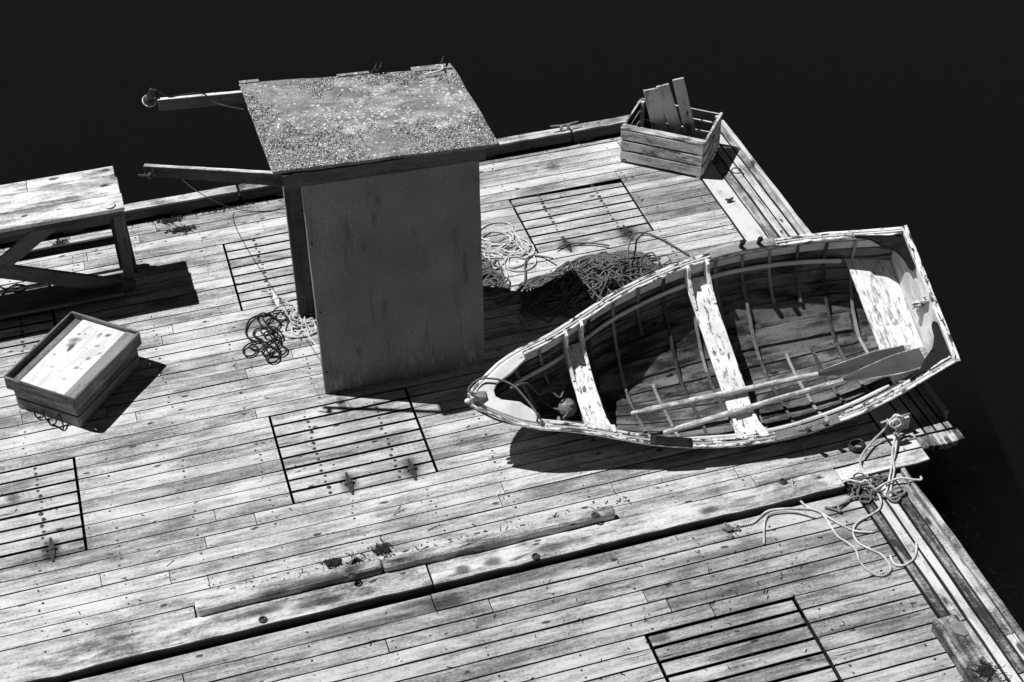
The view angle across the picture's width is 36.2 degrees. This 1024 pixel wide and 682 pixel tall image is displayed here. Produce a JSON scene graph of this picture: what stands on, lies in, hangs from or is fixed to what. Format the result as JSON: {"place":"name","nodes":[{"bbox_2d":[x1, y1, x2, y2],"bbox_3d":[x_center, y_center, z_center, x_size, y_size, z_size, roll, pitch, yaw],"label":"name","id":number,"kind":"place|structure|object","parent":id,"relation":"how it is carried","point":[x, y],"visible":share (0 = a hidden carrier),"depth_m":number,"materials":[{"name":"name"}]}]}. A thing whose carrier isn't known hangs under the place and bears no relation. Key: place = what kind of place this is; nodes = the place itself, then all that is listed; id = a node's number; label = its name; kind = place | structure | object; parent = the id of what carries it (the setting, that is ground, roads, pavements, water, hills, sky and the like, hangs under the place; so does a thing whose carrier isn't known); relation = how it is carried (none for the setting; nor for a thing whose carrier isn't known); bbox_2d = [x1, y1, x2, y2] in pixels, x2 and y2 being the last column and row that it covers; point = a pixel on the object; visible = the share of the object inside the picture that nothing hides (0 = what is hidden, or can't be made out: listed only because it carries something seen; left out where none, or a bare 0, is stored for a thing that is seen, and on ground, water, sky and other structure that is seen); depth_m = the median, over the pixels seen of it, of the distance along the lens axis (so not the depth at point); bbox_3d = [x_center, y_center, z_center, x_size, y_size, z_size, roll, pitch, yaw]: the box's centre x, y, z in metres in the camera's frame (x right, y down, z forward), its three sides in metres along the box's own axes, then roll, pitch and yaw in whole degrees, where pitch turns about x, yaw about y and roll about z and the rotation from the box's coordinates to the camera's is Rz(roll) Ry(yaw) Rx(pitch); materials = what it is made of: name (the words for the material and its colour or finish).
{"place":"outdoors","nodes":[
{"label":"outdoors","id":0,"kind":"place"},
{"bbox_2d":[0,0,1023,494],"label":"water","id":1,"kind":"structure","parent":0,"point":[854,114],"depth_m":34.58,"materials":[{"name":"black liquid"}]},
{"bbox_2d":[0,115,964,681],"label":"wooden float","id":2,"kind":"object","parent":1,"relation":"on","point":[226,447],"visible":0.64,"depth_m":12.85,"materials":[{"name":"grey wood"}]},
{"bbox_2d":[0,284,25,295],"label":"rope","id":3,"kind":"object","parent":2,"relation":"on","point":[8,288],"visible":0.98,"depth_m":14.59,"materials":[{"name":"black fabric"}]},
{"bbox_2d":[46,237,69,245],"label":"seaweed","id":4,"kind":"object","parent":2,"relation":"on","point":[59,241],"visible":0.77,"depth_m":15.15,"materials":[{"name":"grey plant"}]},
{"bbox_2d":[0,166,137,318],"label":"work table","id":5,"kind":"object","parent":2,"relation":"on","point":[39,211],"visible":0.99,"depth_m":14.08,"materials":[{"name":"grey wood"}]},
{"bbox_2d":[104,202,114,208],"bbox_3d":[-3.545,-1.196,13.818,0.100,0.014,0.100,-12,41,-13],"label":"dish","id":6,"kind":"object","parent":5,"relation":"on","point":[108,205],"visible":1,"depth_m":13.81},
{"bbox_2d":[4,311,141,429],"bbox_3d":[-3.748,0.261,13.434,0.727,0.359,1.016,16,43,18],"label":"storage box","id":7,"kind":"object","parent":2,"relation":"on","point":[75,368],"visible":1,"depth_m":13.30,"materials":[{"name":"grey wood"}]},
{"bbox_2d":[54,226,109,234],"bbox_3d":[-4.216,-1.112,15.337,0.543,0.031,0.258,-12,41,-13],"label":"seaweed","id":8,"kind":"object","parent":2,"relation":"on","point":[90,229],"visible":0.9,"depth_m":15.32,"materials":[{"name":"black plant"}]},
{"bbox_2d":[143,216,162,221],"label":"seaweed","id":9,"kind":"object","parent":2,"relation":"on","point":[153,217],"visible":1,"depth_m":15.45,"materials":[{"name":"black plant"}]},
{"bbox_2d":[151,213,185,225],"bbox_3d":[-3.382,-1.171,15.397,0.391,0.034,0.222,-12,41,-13],"label":"seaweed","id":10,"kind":"object","parent":2,"relation":"on","point":[167,220],"visible":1,"depth_m":15.41,"materials":[{"name":"grey plant"}]},
{"bbox_2d":[163,222,198,234],"bbox_3d":[-3.225,-1.090,15.297,0.301,0.036,0.202,9,41,11],"label":"seaweed","id":11,"kind":"object","parent":2,"relation":"on","point":[181,229],"visible":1,"depth_m":15.29,"materials":[{"name":"grey plant"}]},
{"bbox_2d":[186,196,268,215],"bbox_3d":[-2.852,-1.359,15.613,0.897,0.036,0.273,-12,41,-13],"label":"seaweed","id":12,"kind":"object","parent":2,"relation":"on","point":[230,204],"visible":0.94,"depth_m":15.58,"materials":[{"name":"black plant"}]},
{"bbox_2d":[242,309,287,362],"bbox_3d":[-2.208,-0.047,14.014,0.402,0.050,0.749,-5,40,-5],"label":"rope","id":13,"kind":"object","parent":2,"relation":"on","point":[275,339],"visible":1,"depth_m":13.99,"materials":[{"name":"grey fabric"}]},
{"bbox_2d":[272,298,319,347],"bbox_3d":[-1.871,-0.159,14.145,0.516,0.053,0.826,-12,41,-13],"label":"rope","id":14,"kind":"object","parent":2,"relation":"on","point":[293,315],"visible":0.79,"depth_m":14.17,"materials":[{"name":"white fabric"}]},
{"bbox_2d":[138,56,499,393],"bbox_3d":[-1.845,-1.358,13.770,2.760,2.371,3.036,-12,41,-13],"label":"booth","id":15,"kind":"object","parent":2,"relation":"on","point":[376,176],"visible":1,"depth_m":12.73,"materials":[{"name":"wood"}]},
{"bbox_2d":[316,557,341,569],"bbox_3d":[-1.389,1.684,11.976,0.190,0.036,0.143,21,45,24],"label":"seaweed","id":16,"kind":"object","parent":2,"relation":"on","point":[331,563],"visible":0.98,"depth_m":11.96,"materials":[{"name":"black plant"}]},
{"bbox_2d":[341,550,364,565],"bbox_3d":[-1.210,1.676,11.985,0.165,0.030,0.212,5,41,7],"label":"seaweed","id":17,"kind":"object","parent":2,"relation":"on","point":[355,559],"visible":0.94,"depth_m":11.99,"materials":[{"name":"black plant"}]},
{"bbox_2d":[371,534,392,556],"bbox_3d":[-1.002,1.586,12.086,0.182,0.036,0.193,23,46,26],"label":"seaweed","id":18,"kind":"object","parent":2,"relation":"on","point":[383,548],"visible":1,"depth_m":12.06,"materials":[{"name":"black plant"}]},
{"bbox_2d":[482,255,510,295],"bbox_3d":[-0.249,-0.641,14.678,0.384,0.076,0.654,-12,41,-13],"label":"rope","id":19,"kind":"object","parent":2,"relation":"on","point":[489,271],"visible":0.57,"depth_m":14.59,"materials":[{"name":"grey fabric"}]},
{"bbox_2d":[481,221,536,286],"bbox_3d":[-0.086,-0.856,14.955,0.621,0.042,0.987,-12,41,-13],"label":"rope","id":20,"kind":"object","parent":2,"relation":"on","point":[523,245],"visible":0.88,"depth_m":14.97,"materials":[{"name":"white fabric"}]},
{"bbox_2d":[550,121,578,130],"bbox_3d":[0.548,-2.230,16.314,0.312,0.079,0.031,-12,41,-13],"label":"cleat","id":21,"kind":"object","parent":2,"relation":"on","point":[567,125],"visible":1,"depth_m":16.30,"materials":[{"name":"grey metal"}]},
{"bbox_2d":[496,232,688,322],"bbox_3d":[0.762,-0.653,14.565,1.968,0.229,1.149,-12,41,-13],"label":"fishing net","id":22,"kind":"object","parent":2,"relation":"on","point":[573,286],"visible":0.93,"depth_m":14.47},
{"bbox_2d":[620,98,722,178],"bbox_3d":[1.634,-2.096,16.107,0.893,0.419,0.669,14,42,17],"label":"slatted crate","id":23,"kind":"object","parent":2,"relation":"on","point":[641,134],"visible":0.91,"depth_m":15.90,"materials":[{"name":"grey wood"}]},
{"bbox_2d":[643,87,668,148],"bbox_3d":[1.477,-2.243,15.892,0.357,0.835,0.106,-25,46,-26],"label":"board","id":24,"kind":"object","parent":23,"relation":"in","point":[655,109],"visible":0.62,"depth_m":15.78,"materials":[{"name":"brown wood"}]},
{"bbox_2d":[656,83,687,152],"bbox_3d":[1.627,-2.234,15.851,0.381,0.876,0.041,-6,40,-6],"label":"board","id":25,"kind":"object","parent":23,"relation":"in","point":[670,111],"visible":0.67,"depth_m":15.76,"materials":[{"name":"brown wood"}]},
{"bbox_2d":[673,77,697,154],"bbox_3d":[1.765,-2.238,15.792,0.346,0.948,0.029,2,40,3],"label":"board","id":26,"kind":"object","parent":23,"relation":"in","point":[684,107],"visible":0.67,"depth_m":15.70,"materials":[{"name":"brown wood"}]},
{"bbox_2d":[464,225,960,448],"bbox_3d":[1.541,0.176,13.098,4.047,0.932,1.752,-13,70,-10],"label":"rowboat","id":27,"kind":"object","parent":2,"relation":"on","point":[742,313],"visible":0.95,"depth_m":13.31,"materials":[{"name":"grey wood"}]},
{"bbox_2d":[467,377,568,425],"bbox_3d":[0.124,0.486,12.591,0.928,0.528,0.477,-26,46,-27],"label":"mooring rope","id":28,"kind":"object","parent":27,"relation":"attached to","point":[523,395],"visible":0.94,"depth_m":12.59,"materials":[{"name":"grey fabric"}]},
{"bbox_2d":[556,398,576,417],"bbox_3d":[0.453,0.550,13.002,0.169,0.180,0.169,-12,41,-13],"label":"buoy","id":29,"kind":"object","parent":27,"relation":"in","point":[569,405],"visible":0.91,"depth_m":12.95,"materials":[{"name":"plastic"}]},
{"bbox_2d":[631,345,911,414],"bbox_3d":[2.175,0.332,13.008,2.487,0.171,0.148,-10,41,-10],"label":"oar","id":30,"kind":"object","parent":27,"relation":"on","point":[849,366],"visible":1,"depth_m":13.04,"materials":[{"name":"grey wood"}]},
{"bbox_2d":[663,347,927,433],"bbox_3d":[2.371,0.423,12.983,2.394,0.244,0.178,-12,41,-13],"label":"oar","id":31,"kind":"object","parent":27,"relation":"on","point":[904,362],"visible":0.91,"depth_m":13.06,"materials":[{"name":"grey wood"}]},
{"bbox_2d":[726,225,733,229],"bbox_3d":[2.118,-1.106,15.243,0.078,0.012,0.078,-12,41,-13],"label":"deck plate","id":32,"kind":"object","parent":2,"relation":"on","point":[730,227],"visible":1,"depth_m":15.24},
{"bbox_2d":[847,438,865,451],"bbox_3d":[2.828,0.857,12.861,0.153,0.061,0.140,-12,41,-13],"label":"iron ring","id":33,"kind":"object","parent":2,"relation":"on","point":[861,442],"visible":1,"depth_m":12.85,"materials":[{"name":"black metal"}]},
{"bbox_2d":[880,410,915,442],"bbox_3d":[3.147,0.676,12.957,0.312,0.212,0.300,-12,41,-13],"label":"mooring post","id":34,"kind":"object","parent":2,"relation":"on","point":[906,434],"visible":0.77,"depth_m":12.95,"materials":[{"name":"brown metal"}]},
{"bbox_2d":[72,467,1023,681],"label":"wooden float","id":35,"kind":"object","parent":1,"relation":"on","point":[940,631],"visible":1,"depth_m":11.53,"materials":[{"name":"grey wood"}]},
{"bbox_2d":[0,177,913,681],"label":"wood chips","id":36,"kind":"object","parent":35,"relation":"on","point":[486,531],"visible":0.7,"depth_m":12.03,"materials":[{"name":"wood"}]},
{"bbox_2d":[166,493,807,566],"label":"splinters","id":37,"kind":"object","parent":35,"relation":"on","point":[428,529],"visible":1,"depth_m":12.23,"materials":[{"name":"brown wood"}]},
{"bbox_2d":[722,522,739,534],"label":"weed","id":38,"kind":"object","parent":35,"relation":"on","point":[729,528],"visible":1,"depth_m":12.20,"materials":[{"name":"grey plant"}]},
{"bbox_2d":[732,414,922,576],"bbox_3d":[2.707,1.290,12.200,1.836,0.275,1.142,-23,45,-24],"label":"rope","id":39,"kind":"object","parent":35,"relation":"on","point":[899,426],"visible":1,"depth_m":12.34,"materials":[{"name":"white fabric"}]},
{"bbox_2d":[825,491,859,512],"bbox_3d":[2.625,1.284,12.389,0.315,0.042,0.120,-22,45,-23],"label":"rope","id":40,"kind":"object","parent":35,"relation":"on","point":[850,497],"visible":1,"depth_m":12.37,"materials":[{"name":"grey fabric"}]},
{"bbox_2d":[844,482,876,495],"bbox_3d":[2.780,1.174,12.548,0.278,0.037,0.182,2,40,3],"label":"seaweed","id":41,"kind":"object","parent":35,"relation":"on","point":[850,487],"visible":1,"depth_m":12.52,"materials":[{"name":"black plant"}]},
{"bbox_2d":[847,473,887,503],"bbox_3d":[2.838,1.163,12.501,0.326,0.055,0.337,5,40,6],"label":"rope","id":42,"kind":"object","parent":35,"relation":"on","point":[873,492],"visible":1,"depth_m":12.50,"materials":[{"name":"grey fabric"}]},
{"bbox_2d":[883,486,905,502],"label":"rope","id":43,"kind":"object","parent":35,"relation":"on","point":[898,496],"visible":1,"depth_m":12.42,"materials":[{"name":"grey fabric"}]},
{"bbox_2d":[963,657,1010,681],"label":"seaweed","id":44,"kind":"object","parent":35,"relation":"on","point":[986,670],"visible":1,"depth_m":11.00,"materials":[{"name":"black plant"}]},
{"bbox_2d":[760,159,1023,625],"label":"kelp","id":45,"kind":"object","parent":1,"relation":"in","point":[972,506],"visible":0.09,"depth_m":13.08},
{"bbox_2d":[183,371,1023,681],"bbox_3d":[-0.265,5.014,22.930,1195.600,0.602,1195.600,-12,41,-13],"label":"sea bed","id":46,"kind":"object","parent":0,"point":[995,509],"visible":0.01,"depth_m":25.54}
]}

